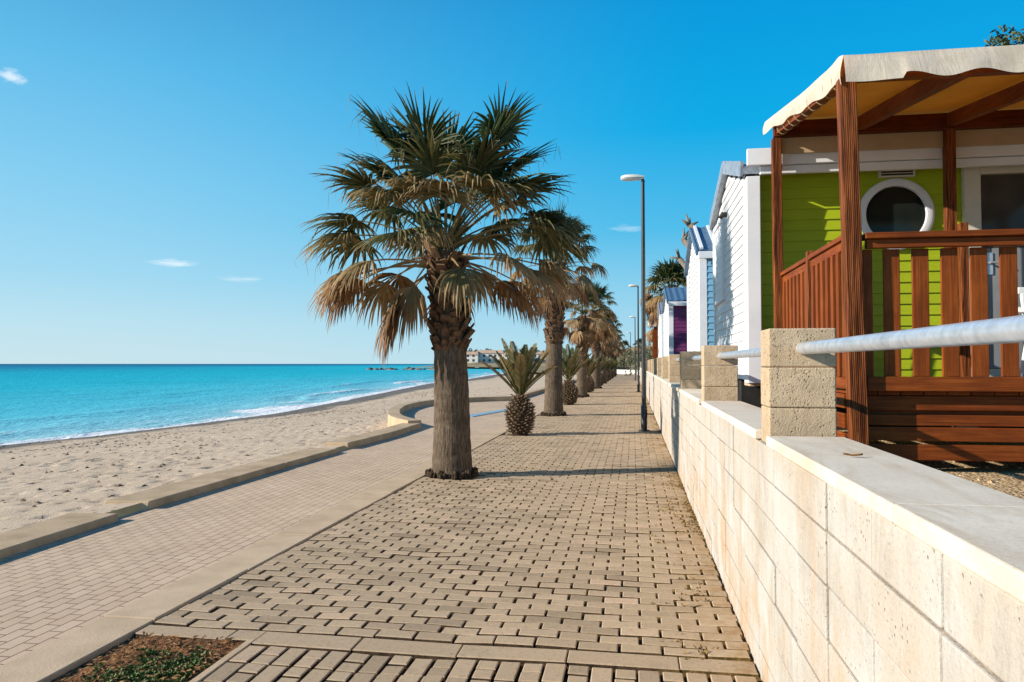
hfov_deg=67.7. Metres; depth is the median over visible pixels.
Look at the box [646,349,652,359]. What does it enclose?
shrub
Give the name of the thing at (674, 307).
mobile home
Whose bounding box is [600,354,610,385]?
young palm
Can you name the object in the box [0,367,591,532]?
beach
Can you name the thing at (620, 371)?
end wall
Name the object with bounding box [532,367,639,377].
land
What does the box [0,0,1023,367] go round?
sky
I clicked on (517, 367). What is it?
young palm
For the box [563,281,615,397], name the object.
fan palm
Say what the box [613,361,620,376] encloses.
young palm
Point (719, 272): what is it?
window
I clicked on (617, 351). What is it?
fan palm
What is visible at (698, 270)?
mobile home
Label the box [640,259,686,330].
fan palm
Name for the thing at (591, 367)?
young palm
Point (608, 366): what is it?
young palm
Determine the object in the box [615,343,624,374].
fan palm
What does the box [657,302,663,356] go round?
mobile home
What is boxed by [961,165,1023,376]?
door
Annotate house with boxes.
[467,352,479,362]
[476,350,504,362]
[533,351,545,361]
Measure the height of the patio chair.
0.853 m
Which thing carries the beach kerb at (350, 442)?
on the beach
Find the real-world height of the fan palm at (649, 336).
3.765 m
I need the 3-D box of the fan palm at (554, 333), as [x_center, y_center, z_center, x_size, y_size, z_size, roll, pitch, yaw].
[1.165,-0.819,19.717,2.715,5.707,2.652,0,-2,9]
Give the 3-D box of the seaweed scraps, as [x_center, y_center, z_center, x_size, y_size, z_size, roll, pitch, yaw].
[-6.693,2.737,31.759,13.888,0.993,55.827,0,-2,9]
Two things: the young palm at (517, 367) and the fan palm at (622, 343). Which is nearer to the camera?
the young palm at (517, 367)
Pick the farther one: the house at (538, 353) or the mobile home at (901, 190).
the house at (538, 353)
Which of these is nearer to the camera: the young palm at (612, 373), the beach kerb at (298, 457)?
the beach kerb at (298, 457)
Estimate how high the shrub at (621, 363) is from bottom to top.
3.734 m
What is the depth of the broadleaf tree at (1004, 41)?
14.44 m
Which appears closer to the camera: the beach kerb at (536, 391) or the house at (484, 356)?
the beach kerb at (536, 391)
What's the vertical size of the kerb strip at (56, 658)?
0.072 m
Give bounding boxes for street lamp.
[621,174,649,430]
[627,332,630,373]
[629,284,640,391]
[630,316,636,380]
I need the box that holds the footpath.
[0,382,575,665]
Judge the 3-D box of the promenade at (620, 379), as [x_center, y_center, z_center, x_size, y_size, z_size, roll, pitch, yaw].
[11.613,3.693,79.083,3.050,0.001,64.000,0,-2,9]
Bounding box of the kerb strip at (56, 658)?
[0,406,543,681]
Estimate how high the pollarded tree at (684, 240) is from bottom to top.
4.183 m
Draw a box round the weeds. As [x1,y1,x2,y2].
[79,645,215,681]
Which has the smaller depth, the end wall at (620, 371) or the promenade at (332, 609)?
the promenade at (332, 609)
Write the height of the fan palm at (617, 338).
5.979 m
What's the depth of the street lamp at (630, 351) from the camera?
90.88 m
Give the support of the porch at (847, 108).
on the gravel ground
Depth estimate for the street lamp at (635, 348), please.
60.69 m
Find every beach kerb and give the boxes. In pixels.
[0,513,117,558]
[105,462,285,516]
[257,448,337,467]
[324,423,420,451]
[515,375,591,395]
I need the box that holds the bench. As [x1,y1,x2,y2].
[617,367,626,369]
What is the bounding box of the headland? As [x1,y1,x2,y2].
[419,362,545,366]
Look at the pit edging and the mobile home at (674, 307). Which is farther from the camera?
the mobile home at (674, 307)
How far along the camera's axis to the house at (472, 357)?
406.34 m
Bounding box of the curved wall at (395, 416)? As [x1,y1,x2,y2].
[388,396,512,426]
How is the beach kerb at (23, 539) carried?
on the beach
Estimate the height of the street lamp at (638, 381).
5.130 m
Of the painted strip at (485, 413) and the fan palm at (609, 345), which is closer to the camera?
the painted strip at (485, 413)
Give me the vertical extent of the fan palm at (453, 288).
4.709 m
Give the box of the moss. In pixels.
[629,407,718,659]
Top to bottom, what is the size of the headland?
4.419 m
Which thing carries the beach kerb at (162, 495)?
on the beach
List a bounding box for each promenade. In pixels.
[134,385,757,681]
[603,374,641,384]
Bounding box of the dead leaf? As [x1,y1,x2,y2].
[843,453,862,455]
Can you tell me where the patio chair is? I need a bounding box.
[1018,287,1023,376]
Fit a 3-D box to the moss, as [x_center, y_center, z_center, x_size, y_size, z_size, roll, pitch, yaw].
[2.344,1.726,13.198,0.646,0.022,21.746,0,-2,9]
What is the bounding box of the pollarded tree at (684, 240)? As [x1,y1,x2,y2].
[669,214,697,267]
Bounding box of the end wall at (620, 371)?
[617,370,639,375]
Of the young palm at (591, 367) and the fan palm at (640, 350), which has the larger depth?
the fan palm at (640, 350)
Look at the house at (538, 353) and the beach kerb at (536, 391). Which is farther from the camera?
the house at (538, 353)
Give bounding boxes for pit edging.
[189,639,254,681]
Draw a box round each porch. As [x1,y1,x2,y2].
[648,321,657,358]
[763,44,1023,461]
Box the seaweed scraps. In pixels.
[0,387,542,510]
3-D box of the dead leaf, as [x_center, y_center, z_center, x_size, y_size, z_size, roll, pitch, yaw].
[1.040,0.346,2.329,0.056,0.011,0.019,-1,-2,22]
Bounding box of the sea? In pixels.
[0,364,504,444]
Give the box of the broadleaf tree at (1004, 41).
[984,24,1023,46]
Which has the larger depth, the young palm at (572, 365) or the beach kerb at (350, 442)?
the young palm at (572, 365)
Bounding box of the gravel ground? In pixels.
[839,430,1023,499]
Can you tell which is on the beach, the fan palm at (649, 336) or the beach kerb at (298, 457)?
the beach kerb at (298, 457)
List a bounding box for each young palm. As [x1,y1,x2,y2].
[480,338,557,434]
[544,344,592,404]
[587,354,601,392]
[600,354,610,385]
[606,357,613,381]
[610,358,617,378]
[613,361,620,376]
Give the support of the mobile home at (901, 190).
on the gravel ground
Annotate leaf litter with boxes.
[49,631,239,681]
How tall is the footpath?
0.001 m
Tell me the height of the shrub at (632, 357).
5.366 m
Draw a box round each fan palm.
[296,80,596,480]
[503,199,609,416]
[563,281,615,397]
[570,279,616,388]
[588,312,616,383]
[606,314,622,379]
[610,330,624,371]
[613,326,624,360]
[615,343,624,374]
[621,340,629,366]
[632,338,641,358]
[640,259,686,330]
[646,319,655,342]
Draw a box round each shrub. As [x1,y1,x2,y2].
[617,343,650,369]
[617,352,632,369]
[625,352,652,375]
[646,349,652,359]
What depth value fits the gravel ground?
5.13 m
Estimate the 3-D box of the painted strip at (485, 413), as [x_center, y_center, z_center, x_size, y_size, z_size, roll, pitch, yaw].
[-0.603,1.959,20.800,0.295,0.026,3.300,-1,-2,19]
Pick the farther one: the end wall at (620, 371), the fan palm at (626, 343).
the fan palm at (626, 343)
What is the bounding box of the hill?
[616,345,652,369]
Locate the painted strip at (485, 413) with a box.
[470,409,507,416]
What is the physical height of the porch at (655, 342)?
2.780 m
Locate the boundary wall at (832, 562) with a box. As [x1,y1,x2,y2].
[640,315,1023,681]
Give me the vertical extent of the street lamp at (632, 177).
5.130 m
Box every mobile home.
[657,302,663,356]
[662,287,686,355]
[684,225,713,365]
[709,144,1023,429]
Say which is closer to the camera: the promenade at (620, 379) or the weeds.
the weeds
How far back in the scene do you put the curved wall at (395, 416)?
21.96 m

